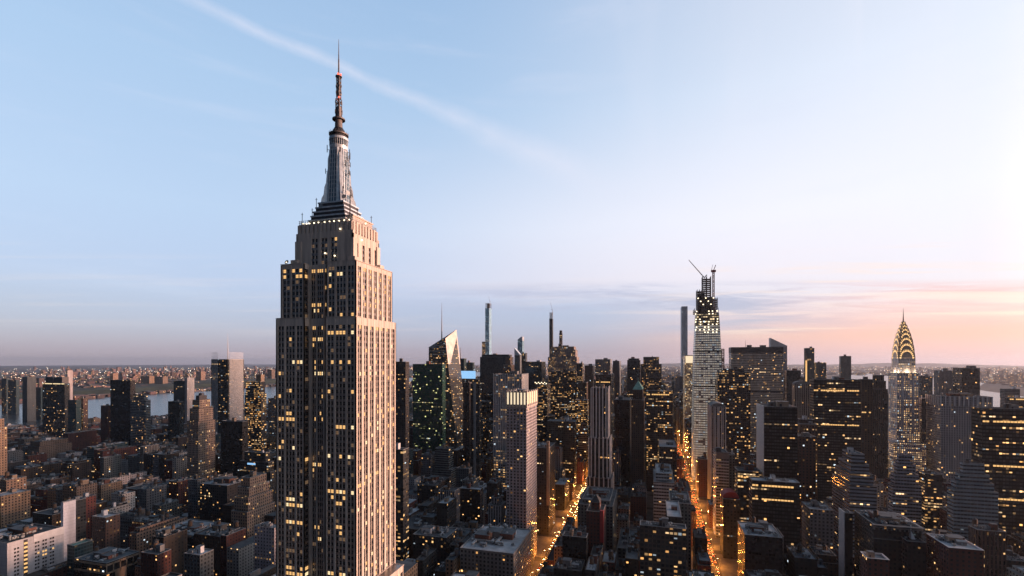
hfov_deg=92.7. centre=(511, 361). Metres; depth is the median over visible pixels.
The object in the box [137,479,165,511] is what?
loft building
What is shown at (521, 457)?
tower
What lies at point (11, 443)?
apartment building
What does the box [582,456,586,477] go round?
loft building
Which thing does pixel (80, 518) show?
building
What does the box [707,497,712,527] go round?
apartment building
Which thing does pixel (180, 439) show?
apartment building
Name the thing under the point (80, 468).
apartment building
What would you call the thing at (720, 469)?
building
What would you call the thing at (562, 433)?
tower
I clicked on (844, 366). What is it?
tower
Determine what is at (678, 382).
office tower
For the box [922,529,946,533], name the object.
loft building
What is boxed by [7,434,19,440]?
loft building
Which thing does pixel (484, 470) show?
loft building
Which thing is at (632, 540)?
loft building
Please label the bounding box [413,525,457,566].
building
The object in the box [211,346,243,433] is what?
tower
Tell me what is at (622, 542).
apartment building
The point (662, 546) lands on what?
building
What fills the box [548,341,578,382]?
skyscraper
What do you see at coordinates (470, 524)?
loft building
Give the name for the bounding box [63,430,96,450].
apartment building
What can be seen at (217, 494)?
building
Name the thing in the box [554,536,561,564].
apartment building
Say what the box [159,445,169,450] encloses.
apartment building
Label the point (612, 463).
loft building
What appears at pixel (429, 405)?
tower
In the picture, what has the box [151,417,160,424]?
loft building
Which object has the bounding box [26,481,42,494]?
apartment building
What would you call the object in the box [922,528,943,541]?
apartment building
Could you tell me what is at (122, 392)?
tower
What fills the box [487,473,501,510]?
apartment building
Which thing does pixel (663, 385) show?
office tower
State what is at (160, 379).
apartment tower
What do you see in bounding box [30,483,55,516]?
loft building
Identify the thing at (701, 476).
apartment building
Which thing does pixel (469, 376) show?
tower
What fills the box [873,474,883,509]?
loft building
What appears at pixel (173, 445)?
apartment building
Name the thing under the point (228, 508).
apartment building
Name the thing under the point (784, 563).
apartment building
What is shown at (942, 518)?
apartment building
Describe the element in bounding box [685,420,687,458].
office tower
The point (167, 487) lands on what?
loft building
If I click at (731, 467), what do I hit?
building
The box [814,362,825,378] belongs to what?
tower
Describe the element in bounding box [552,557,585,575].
loft building
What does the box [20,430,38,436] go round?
loft building
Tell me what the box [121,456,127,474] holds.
apartment building
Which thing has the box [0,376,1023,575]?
city blocks
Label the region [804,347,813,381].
tower
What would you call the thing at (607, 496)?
building
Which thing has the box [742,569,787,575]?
loft building
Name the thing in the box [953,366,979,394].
tower
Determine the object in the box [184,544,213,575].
building
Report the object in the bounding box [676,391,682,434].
office tower
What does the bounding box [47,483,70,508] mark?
apartment building
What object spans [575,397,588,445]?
building
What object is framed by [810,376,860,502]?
tower
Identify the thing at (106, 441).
loft building
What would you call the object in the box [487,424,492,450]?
office tower
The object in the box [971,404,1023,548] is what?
building
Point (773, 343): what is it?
skyscraper
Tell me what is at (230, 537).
loft building
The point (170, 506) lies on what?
loft building
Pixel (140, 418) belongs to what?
building
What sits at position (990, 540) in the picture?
building
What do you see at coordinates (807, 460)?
building
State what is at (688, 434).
office tower
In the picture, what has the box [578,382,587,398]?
tower
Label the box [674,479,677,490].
apartment building
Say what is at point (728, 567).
pavement
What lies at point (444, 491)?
building
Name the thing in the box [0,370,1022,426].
river water
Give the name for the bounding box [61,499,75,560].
building
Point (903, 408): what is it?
skyscraper
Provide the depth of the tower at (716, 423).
734.86 m
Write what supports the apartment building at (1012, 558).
on the ground at (985, 386)
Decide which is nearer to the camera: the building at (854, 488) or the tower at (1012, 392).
the building at (854, 488)
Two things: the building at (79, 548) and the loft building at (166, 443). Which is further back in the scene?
the loft building at (166, 443)
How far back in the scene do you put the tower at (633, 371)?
1215.06 m
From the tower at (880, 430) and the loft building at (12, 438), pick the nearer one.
the tower at (880, 430)
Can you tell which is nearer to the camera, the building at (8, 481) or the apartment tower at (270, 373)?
the building at (8, 481)
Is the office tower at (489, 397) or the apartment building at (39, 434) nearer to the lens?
the apartment building at (39, 434)
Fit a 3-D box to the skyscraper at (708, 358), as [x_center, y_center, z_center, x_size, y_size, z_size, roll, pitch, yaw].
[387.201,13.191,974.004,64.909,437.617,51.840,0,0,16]
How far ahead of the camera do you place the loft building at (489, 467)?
854.93 m
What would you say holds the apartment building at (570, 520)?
on the ground at (985, 386)
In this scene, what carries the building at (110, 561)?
on the ground at (985, 386)
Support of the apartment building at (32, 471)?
on the ground at (985, 386)
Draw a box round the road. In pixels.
[533,382,721,575]
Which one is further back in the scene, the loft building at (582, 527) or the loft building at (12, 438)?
the loft building at (12, 438)
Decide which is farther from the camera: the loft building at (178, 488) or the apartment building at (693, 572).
the loft building at (178, 488)
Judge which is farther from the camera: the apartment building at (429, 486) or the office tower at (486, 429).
the office tower at (486, 429)
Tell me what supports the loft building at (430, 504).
on the ground at (985, 386)
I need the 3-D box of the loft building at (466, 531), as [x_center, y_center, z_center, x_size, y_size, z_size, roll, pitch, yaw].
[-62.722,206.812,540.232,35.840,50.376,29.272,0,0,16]
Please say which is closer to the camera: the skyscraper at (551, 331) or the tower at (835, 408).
the tower at (835, 408)
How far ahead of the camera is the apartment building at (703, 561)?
462.91 m
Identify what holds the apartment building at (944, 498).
on the ground at (985, 386)
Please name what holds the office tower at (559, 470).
on the ground at (985, 386)
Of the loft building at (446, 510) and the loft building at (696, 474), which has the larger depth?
the loft building at (696, 474)
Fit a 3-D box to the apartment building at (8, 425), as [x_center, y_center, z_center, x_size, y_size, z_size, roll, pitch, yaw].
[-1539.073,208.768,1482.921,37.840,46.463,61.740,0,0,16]
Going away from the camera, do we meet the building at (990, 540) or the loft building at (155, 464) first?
the building at (990, 540)
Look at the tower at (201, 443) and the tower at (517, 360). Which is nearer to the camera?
the tower at (201, 443)
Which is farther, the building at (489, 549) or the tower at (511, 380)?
the tower at (511, 380)
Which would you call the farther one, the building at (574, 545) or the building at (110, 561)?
the building at (110, 561)
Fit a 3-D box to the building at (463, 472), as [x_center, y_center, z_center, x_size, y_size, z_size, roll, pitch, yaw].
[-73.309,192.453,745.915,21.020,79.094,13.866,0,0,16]
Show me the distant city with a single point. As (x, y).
(1007, 376)
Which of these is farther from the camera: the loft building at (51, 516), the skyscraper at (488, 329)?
the skyscraper at (488, 329)
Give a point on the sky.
(842, 168)
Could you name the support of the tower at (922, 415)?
on the ground at (985, 386)
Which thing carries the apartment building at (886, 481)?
on the ground at (985, 386)
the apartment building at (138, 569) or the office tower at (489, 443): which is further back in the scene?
the office tower at (489, 443)
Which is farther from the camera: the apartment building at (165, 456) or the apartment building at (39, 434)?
the apartment building at (39, 434)
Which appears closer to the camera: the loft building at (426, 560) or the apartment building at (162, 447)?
the loft building at (426, 560)
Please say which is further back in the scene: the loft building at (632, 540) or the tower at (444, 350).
the tower at (444, 350)
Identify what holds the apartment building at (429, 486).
on the ground at (985, 386)
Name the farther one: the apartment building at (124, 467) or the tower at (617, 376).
the tower at (617, 376)
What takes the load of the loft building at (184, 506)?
on the ground at (985, 386)
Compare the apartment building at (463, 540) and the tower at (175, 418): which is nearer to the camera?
the apartment building at (463, 540)
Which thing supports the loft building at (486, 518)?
on the ground at (985, 386)
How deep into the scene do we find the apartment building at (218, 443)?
1023.98 m
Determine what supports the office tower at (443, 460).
on the ground at (985, 386)
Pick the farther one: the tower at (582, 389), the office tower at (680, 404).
the office tower at (680, 404)
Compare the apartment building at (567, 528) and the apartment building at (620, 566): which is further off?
the apartment building at (567, 528)
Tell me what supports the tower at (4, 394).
on the ground at (985, 386)
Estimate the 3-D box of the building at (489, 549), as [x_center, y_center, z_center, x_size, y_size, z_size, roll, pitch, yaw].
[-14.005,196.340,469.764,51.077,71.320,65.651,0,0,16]
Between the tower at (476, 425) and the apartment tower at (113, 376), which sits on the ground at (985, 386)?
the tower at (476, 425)
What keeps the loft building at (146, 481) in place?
on the ground at (985, 386)
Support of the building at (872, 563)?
on the ground at (985, 386)
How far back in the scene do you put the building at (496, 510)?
548.20 m
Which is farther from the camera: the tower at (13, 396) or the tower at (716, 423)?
the tower at (13, 396)
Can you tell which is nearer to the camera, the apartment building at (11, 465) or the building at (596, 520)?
the building at (596, 520)
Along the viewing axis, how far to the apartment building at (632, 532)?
521.67 m
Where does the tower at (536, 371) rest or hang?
on the ground at (985, 386)
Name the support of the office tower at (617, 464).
on the ground at (985, 386)
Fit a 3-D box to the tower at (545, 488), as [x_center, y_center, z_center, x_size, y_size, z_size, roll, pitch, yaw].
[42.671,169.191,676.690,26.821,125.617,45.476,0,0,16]
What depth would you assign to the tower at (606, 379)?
950.70 m
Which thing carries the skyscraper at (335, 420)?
on the ground at (985, 386)
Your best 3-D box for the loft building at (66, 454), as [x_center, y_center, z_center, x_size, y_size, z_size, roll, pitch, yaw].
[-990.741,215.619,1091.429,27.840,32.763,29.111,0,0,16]
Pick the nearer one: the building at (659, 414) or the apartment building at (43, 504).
the apartment building at (43, 504)
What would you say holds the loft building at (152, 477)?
on the ground at (985, 386)
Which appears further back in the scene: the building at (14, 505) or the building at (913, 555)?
the building at (14, 505)
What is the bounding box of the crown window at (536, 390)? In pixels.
[507,390,536,404]
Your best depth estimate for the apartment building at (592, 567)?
411.22 m
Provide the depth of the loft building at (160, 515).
590.97 m
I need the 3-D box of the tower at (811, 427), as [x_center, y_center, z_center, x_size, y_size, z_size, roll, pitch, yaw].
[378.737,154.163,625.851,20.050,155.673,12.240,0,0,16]
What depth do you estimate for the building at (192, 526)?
551.44 m
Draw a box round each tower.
[0,418,6,475]
[2,377,9,412]
[8,379,18,413]
[22,376,35,420]
[36,386,41,419]
[42,377,69,436]
[66,369,72,399]
[68,398,80,431]
[78,397,87,430]
[87,439,127,480]
[92,509,119,551]
[101,404,109,441]
[110,373,117,379]
[110,380,134,445]
[140,441,158,470]
[141,376,153,383]
[154,376,167,383]
[168,400,183,441]
[174,379,184,422]
[185,376,193,422]
[187,393,214,478]
[188,475,204,519]
[196,371,204,379]
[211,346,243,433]
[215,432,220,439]
[221,417,247,475]
[245,374,265,450]
[267,369,274,378]
[268,396,275,435]
[396,358,408,447]
[413,361,445,453]
[429,317,462,448]
[432,444,456,486]
[460,347,465,370]
[461,371,477,383]
[463,381,471,466]
[466,361,473,370]
[470,378,481,480]
[482,342,484,354]
[482,400,491,419]
[482,418,492,455]
[487,393,492,407]
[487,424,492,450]
[489,408,492,417]
[493,371,527,487]
[503,356,513,373]
[505,388,537,558]
[514,348,521,373]
[518,337,523,354]
[522,352,526,373]
[526,360,545,388]
[534,382,549,441]
[537,441,554,534]
[545,414,554,441]
[547,417,576,489]
[549,369,576,419]
[555,446,564,482]
[559,330,562,345]
[577,362,583,398]
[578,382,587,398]
[578,421,588,474]
[585,364,593,423]
[586,384,613,487]
[595,358,611,386]
[596,372,613,451]
[613,360,620,398]
[614,396,630,486]
[614,447,620,485]
[623,377,626,390]
[627,357,640,398]
[631,381,644,486]
[641,356,661,414]
[662,382,665,389]
[675,375,682,393]
[675,399,678,429]
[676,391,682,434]
[678,393,682,438]
[679,407,682,443]
[683,355,692,447]
[684,417,691,455]
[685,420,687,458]
[686,419,691,467]
[707,401,725,498]
[715,366,749,466]
[756,401,797,480]
[784,368,800,404]
[792,381,809,417]
[798,415,813,422]
[798,421,817,500]
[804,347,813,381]
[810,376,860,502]
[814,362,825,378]
[839,354,850,378]
[860,377,872,473]
[872,375,887,478]
[919,374,932,397]
[919,396,925,442]
[934,368,952,393]
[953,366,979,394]
[1000,387,1019,406]
[1005,395,1023,406]
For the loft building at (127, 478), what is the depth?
804.42 m
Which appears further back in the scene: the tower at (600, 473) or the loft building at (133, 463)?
the loft building at (133, 463)
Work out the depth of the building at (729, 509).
574.04 m
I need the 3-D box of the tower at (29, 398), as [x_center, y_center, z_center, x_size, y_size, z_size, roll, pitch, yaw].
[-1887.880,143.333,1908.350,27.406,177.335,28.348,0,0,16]
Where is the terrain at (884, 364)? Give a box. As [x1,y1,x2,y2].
[546,363,1021,366]
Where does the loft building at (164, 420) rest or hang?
on the ground at (985, 386)
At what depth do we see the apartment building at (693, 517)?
609.94 m
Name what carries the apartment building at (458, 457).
on the ground at (985, 386)
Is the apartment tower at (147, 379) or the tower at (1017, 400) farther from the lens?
the apartment tower at (147, 379)
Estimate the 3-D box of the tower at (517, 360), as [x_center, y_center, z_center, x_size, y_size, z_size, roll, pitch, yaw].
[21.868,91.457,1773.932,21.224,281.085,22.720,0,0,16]
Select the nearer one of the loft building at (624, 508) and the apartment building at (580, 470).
the loft building at (624, 508)
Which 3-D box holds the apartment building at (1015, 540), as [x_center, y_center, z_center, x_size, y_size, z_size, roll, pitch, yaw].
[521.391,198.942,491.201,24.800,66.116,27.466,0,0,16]
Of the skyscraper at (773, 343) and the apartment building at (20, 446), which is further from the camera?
the skyscraper at (773, 343)
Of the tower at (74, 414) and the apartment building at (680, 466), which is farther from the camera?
the tower at (74, 414)
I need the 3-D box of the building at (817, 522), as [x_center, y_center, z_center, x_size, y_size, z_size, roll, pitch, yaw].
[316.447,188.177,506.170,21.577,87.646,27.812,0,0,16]
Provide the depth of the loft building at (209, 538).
516.77 m
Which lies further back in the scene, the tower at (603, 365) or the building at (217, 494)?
the tower at (603, 365)
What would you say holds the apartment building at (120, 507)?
on the ground at (985, 386)
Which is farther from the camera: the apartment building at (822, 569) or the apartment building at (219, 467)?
the apartment building at (219, 467)
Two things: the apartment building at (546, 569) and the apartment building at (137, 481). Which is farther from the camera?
the apartment building at (137, 481)
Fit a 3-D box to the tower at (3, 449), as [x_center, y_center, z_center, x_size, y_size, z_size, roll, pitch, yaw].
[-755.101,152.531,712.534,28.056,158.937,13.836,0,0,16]
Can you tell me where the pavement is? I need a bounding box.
[531,424,737,575]
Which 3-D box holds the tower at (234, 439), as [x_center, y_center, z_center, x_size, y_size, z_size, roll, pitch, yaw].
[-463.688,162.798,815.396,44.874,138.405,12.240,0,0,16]
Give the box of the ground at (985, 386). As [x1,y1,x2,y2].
[0,364,1023,404]
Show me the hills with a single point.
(140, 387)
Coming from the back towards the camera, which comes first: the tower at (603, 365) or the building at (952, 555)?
the tower at (603, 365)
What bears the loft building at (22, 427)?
on the ground at (985, 386)
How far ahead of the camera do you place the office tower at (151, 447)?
866.21 m
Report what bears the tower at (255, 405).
on the ground at (985, 386)
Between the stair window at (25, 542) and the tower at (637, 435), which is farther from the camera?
the tower at (637, 435)
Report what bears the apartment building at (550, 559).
on the ground at (985, 386)
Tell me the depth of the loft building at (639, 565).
432.34 m
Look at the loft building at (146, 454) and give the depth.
859.79 m
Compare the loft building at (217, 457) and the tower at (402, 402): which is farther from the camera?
the loft building at (217, 457)
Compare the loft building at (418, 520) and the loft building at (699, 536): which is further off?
the loft building at (418, 520)
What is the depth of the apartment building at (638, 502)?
706.68 m
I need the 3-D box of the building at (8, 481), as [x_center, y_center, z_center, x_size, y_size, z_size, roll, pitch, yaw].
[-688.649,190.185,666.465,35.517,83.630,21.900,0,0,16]
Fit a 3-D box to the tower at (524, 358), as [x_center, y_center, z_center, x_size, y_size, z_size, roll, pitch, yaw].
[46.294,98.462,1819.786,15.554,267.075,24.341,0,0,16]
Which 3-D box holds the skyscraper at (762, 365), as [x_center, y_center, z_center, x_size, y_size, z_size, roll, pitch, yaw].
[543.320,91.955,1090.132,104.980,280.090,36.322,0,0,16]
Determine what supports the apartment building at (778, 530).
on the ground at (985, 386)
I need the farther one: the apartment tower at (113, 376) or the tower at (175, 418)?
the apartment tower at (113, 376)
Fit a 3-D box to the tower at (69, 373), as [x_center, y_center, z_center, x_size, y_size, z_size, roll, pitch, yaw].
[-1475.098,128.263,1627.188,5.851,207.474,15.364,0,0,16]
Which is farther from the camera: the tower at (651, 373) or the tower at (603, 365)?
the tower at (603, 365)
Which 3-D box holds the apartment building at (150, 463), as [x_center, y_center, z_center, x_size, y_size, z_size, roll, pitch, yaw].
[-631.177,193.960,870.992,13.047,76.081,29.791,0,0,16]
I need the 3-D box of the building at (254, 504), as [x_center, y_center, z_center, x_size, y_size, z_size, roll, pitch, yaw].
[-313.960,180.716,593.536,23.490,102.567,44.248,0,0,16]
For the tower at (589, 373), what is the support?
on the ground at (985, 386)
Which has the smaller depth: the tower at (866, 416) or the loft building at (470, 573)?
the loft building at (470, 573)
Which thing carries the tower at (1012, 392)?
on the ground at (985, 386)
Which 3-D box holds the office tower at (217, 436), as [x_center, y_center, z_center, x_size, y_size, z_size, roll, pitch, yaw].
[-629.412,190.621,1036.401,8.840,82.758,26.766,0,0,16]
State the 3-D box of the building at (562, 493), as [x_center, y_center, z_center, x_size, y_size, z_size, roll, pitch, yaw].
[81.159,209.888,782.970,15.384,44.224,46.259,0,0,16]
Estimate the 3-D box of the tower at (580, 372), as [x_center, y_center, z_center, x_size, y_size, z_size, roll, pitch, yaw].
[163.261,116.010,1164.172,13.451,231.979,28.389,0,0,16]
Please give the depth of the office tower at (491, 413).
1313.96 m
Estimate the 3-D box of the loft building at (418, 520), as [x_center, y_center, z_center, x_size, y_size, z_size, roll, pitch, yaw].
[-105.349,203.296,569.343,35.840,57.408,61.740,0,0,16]
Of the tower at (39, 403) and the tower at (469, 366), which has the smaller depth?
the tower at (469, 366)
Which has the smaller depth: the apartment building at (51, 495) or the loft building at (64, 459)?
the apartment building at (51, 495)
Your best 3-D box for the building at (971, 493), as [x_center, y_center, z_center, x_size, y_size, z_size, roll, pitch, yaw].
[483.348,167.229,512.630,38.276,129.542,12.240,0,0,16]
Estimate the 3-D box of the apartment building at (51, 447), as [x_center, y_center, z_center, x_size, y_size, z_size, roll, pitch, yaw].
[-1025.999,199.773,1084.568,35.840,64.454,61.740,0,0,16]
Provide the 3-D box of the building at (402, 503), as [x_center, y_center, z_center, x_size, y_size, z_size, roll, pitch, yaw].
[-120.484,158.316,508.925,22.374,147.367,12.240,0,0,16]
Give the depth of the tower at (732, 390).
854.73 m
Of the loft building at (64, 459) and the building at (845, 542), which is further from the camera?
the loft building at (64, 459)
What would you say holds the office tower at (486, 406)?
on the ground at (985, 386)
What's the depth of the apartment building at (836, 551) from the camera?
468.17 m
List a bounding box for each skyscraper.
[272,42,403,575]
[485,296,491,353]
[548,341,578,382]
[549,306,552,356]
[681,306,687,376]
[689,260,723,479]
[729,340,783,453]
[769,338,786,390]
[886,310,926,476]
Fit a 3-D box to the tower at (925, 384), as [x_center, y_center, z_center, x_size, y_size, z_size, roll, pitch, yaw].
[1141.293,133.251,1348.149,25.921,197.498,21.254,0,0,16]
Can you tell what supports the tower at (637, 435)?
on the ground at (985, 386)
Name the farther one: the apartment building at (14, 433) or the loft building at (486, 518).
the apartment building at (14, 433)
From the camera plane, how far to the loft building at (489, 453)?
891.65 m
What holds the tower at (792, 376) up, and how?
on the ground at (985, 386)
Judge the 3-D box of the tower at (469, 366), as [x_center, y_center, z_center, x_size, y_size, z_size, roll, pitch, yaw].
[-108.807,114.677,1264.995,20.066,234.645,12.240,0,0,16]
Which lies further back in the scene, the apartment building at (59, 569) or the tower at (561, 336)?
the tower at (561, 336)
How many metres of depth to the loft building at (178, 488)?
739.65 m
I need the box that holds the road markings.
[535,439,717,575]
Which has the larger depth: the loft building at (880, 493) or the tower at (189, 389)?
the tower at (189, 389)
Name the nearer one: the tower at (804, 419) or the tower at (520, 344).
the tower at (804, 419)
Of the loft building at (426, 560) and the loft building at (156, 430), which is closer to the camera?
the loft building at (426, 560)
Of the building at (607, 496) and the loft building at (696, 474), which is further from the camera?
the loft building at (696, 474)
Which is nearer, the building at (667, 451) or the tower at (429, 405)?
the building at (667, 451)
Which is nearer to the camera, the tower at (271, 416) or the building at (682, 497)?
the building at (682, 497)
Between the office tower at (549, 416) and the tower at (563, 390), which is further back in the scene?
the tower at (563, 390)
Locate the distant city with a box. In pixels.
[0,365,1023,403]
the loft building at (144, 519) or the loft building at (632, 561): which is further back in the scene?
the loft building at (144, 519)
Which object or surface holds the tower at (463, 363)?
on the ground at (985, 386)
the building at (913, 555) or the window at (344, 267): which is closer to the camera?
the window at (344, 267)
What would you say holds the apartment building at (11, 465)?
on the ground at (985, 386)
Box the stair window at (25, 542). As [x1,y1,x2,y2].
[24,542,27,572]
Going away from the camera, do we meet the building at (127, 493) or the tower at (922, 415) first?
the building at (127, 493)
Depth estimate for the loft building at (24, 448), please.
1063.70 m
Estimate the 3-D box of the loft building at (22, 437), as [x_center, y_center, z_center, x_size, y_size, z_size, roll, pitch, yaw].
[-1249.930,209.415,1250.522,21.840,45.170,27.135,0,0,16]
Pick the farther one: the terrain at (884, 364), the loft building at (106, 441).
the terrain at (884, 364)
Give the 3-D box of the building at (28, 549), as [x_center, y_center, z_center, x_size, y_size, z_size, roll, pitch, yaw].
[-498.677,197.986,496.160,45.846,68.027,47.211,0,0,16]
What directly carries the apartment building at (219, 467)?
on the ground at (985, 386)
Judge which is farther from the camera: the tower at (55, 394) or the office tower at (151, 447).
the tower at (55, 394)
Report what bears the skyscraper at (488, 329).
on the ground at (985, 386)
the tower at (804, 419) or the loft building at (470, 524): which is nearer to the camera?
the loft building at (470, 524)
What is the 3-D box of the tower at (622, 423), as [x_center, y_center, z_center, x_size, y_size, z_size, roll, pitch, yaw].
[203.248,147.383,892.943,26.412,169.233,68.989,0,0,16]
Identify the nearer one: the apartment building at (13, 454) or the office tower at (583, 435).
the apartment building at (13, 454)
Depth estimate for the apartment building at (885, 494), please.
690.90 m
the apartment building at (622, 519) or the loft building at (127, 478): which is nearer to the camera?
the apartment building at (622, 519)
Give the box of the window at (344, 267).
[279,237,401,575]
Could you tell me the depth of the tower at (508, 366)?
1306.90 m
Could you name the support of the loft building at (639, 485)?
on the ground at (985, 386)
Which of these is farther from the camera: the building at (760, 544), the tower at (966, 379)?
the tower at (966, 379)
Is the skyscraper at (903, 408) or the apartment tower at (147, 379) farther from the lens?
the apartment tower at (147, 379)
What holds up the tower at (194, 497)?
on the ground at (985, 386)
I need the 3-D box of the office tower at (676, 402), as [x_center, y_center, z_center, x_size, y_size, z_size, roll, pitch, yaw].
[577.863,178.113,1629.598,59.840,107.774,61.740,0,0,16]
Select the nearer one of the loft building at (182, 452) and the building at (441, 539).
the building at (441, 539)
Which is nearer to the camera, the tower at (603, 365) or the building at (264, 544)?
the building at (264, 544)
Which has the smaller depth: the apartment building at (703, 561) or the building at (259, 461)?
the apartment building at (703, 561)
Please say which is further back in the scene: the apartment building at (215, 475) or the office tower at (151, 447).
the office tower at (151, 447)
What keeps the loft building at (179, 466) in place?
on the ground at (985, 386)
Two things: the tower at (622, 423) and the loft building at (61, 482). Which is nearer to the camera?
the loft building at (61, 482)
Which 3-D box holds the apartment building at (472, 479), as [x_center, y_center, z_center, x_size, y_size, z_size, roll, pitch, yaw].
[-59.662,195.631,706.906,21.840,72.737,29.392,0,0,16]
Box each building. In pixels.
[0,471,26,492]
[0,488,29,527]
[0,523,63,575]
[4,423,21,427]
[6,517,32,527]
[7,425,35,432]
[7,432,19,436]
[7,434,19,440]
[7,441,18,446]
[7,447,22,462]
[7,459,30,473]
[14,461,62,478]
[15,434,27,441]
[18,442,29,450]
[19,434,53,443]
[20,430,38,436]
[23,446,27,459]
[23,561,66,575]
[25,451,46,463]
[26,471,60,481]
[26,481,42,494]
[28,437,71,457]
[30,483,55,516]
[31,430,49,436]
[33,500,107,526]
[41,496,46,509]
[45,473,70,484]
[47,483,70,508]
[49,455,86,462]
[56,480,70,484]
[56,488,62,505]
[57,450,80,457]
[61,454,78,474]
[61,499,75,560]
[62,478,96,500]
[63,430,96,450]
[67,457,90,480]
[67,539,92,575]
[69,496,85,541]
[74,546,139,575]
[80,492,95,538]
[88,423,98,427]
[92,417,100,422]
[94,444,112,479]
[96,478,121,500]
[97,435,100,443]
[98,445,136,478]
[99,437,113,443]
[100,450,120,477]
[105,495,130,513]
[110,471,146,484]
[111,489,134,508]
[120,506,150,548]
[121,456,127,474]
[125,484,149,508]
[128,453,139,473]
[128,474,150,486]
[128,508,158,549]
[129,512,186,556]
[130,392,150,450]
[132,475,158,480]
[133,480,152,485]
[135,545,151,575]
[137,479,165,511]
[141,539,170,575]
[144,450,162,474]
[147,509,172,523]
[148,449,161,474]
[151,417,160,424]
[151,424,167,434]
[152,524,186,575]
[153,450,172,475]
[153,498,181,515]
[154,439,175,445]
[155,519,229,550]
[157,431,186,440]
[159,417,167,423]
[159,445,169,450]
[159,448,178,480]
[159,477,174,497]
[162,423,186,432]
[162,572,181,575]
[164,454,186,480]
[168,441,184,450]
[169,477,192,505]
[172,432,186,445]
[172,455,186,478]
[179,450,186,455]
[182,504,187,512]
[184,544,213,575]
[194,519,237,575]
[200,476,240,521]
[205,471,237,481]
[215,439,220,448]
[215,449,220,473]
[218,460,220,473]
[221,520,245,575]
[223,501,233,525]
[231,468,274,538]
[238,450,275,510]
[254,517,275,569]
[396,442,408,560]
[409,508,436,558]
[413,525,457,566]
[415,544,436,575]
[417,475,450,504]
[418,491,437,511]
[421,449,434,476]
[434,560,445,575]
[437,495,455,526]
[438,483,459,520]
[445,543,459,575]
[450,529,464,553]
[451,517,484,530]
[451,570,487,575]
[453,445,462,466]
[453,527,474,535]
[456,462,471,486]
[459,528,474,548]
[460,482,482,523]
[460,523,530,575]
[462,472,478,486]
[480,353,513,400]
[482,458,486,482]
[482,483,486,523]
[485,511,487,524]
[486,447,492,457]
[486,454,493,482]
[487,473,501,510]
[488,488,505,525]
[531,527,533,567]
[538,561,553,575]
[546,541,555,565]
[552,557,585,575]
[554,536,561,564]
[555,477,569,510]
[560,525,574,535]
[562,528,587,565]
[564,517,574,525]
[570,478,574,500]
[574,522,585,532]
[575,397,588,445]
[577,452,583,483]
[578,486,616,551]
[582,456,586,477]
[585,555,598,575]
[586,490,605,557]
[590,544,602,569]
[598,563,613,575]
[601,549,615,574]
[612,454,613,471]
[614,486,631,520]
[615,558,624,575]
[617,513,628,539]
[617,527,628,557]
[618,501,629,528]
[625,541,639,575]
[627,528,639,551]
[629,529,636,536]
[631,487,645,520]
[632,479,646,514]
[634,512,642,525]
[638,552,639,575]
[640,517,685,575]
[645,446,645,482]
[646,389,672,491]
[653,462,673,521]
[659,439,676,481]
[666,500,681,523]
[669,487,690,571]
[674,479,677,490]
[677,453,683,481]
[677,481,683,490]
[681,480,690,497]
[688,569,714,575]
[690,498,695,546]
[693,526,706,568]
[695,459,696,490]
[696,545,710,570]
[697,452,706,497]
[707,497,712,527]
[713,447,728,537]
[720,488,739,559]
[729,450,734,489]
[734,463,761,521]
[738,516,781,575]
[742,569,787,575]
[749,474,799,552]
[750,449,755,458]
[775,527,783,573]
[784,553,785,574]
[786,543,816,575]
[798,432,815,528]
[800,529,801,544]
[801,499,833,550]
[808,544,838,575]
[814,554,827,575]
[823,498,831,508]
[832,447,876,549]
[832,548,853,575]
[839,508,852,575]
[854,509,924,575]
[860,550,889,575]
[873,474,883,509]
[879,506,887,511]
[882,477,890,492]
[884,487,887,506]
[888,451,921,526]
[901,525,926,575]
[917,470,941,530]
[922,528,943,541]
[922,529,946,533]
[926,392,992,481]
[926,533,983,575]
[939,507,946,529]
[942,476,950,492]
[942,491,946,505]
[947,459,998,540]
[968,518,1005,575]
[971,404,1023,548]
[1006,545,1023,567]
[1006,565,1023,575]
[1007,532,1023,555]
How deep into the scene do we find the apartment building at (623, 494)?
715.93 m
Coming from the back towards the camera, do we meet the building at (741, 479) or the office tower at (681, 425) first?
the office tower at (681, 425)
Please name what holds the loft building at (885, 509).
on the ground at (985, 386)
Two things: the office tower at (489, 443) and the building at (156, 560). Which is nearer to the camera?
the building at (156, 560)
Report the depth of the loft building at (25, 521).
604.40 m
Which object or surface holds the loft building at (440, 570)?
on the ground at (985, 386)
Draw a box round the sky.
[0,0,1023,365]
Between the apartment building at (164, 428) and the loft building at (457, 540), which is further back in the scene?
the apartment building at (164, 428)
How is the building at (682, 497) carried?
on the ground at (985, 386)
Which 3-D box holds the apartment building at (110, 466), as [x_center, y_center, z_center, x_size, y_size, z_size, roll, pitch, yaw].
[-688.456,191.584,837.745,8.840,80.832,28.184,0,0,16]
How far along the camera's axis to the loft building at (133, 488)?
705.42 m
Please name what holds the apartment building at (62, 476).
on the ground at (985, 386)
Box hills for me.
[0,368,479,399]
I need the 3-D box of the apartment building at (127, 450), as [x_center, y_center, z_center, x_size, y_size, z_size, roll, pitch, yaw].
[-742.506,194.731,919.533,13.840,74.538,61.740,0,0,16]
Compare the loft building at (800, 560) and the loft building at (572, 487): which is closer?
the loft building at (800, 560)
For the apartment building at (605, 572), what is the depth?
421.58 m
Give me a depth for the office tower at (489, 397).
1368.18 m
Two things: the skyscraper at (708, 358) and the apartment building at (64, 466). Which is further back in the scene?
the skyscraper at (708, 358)

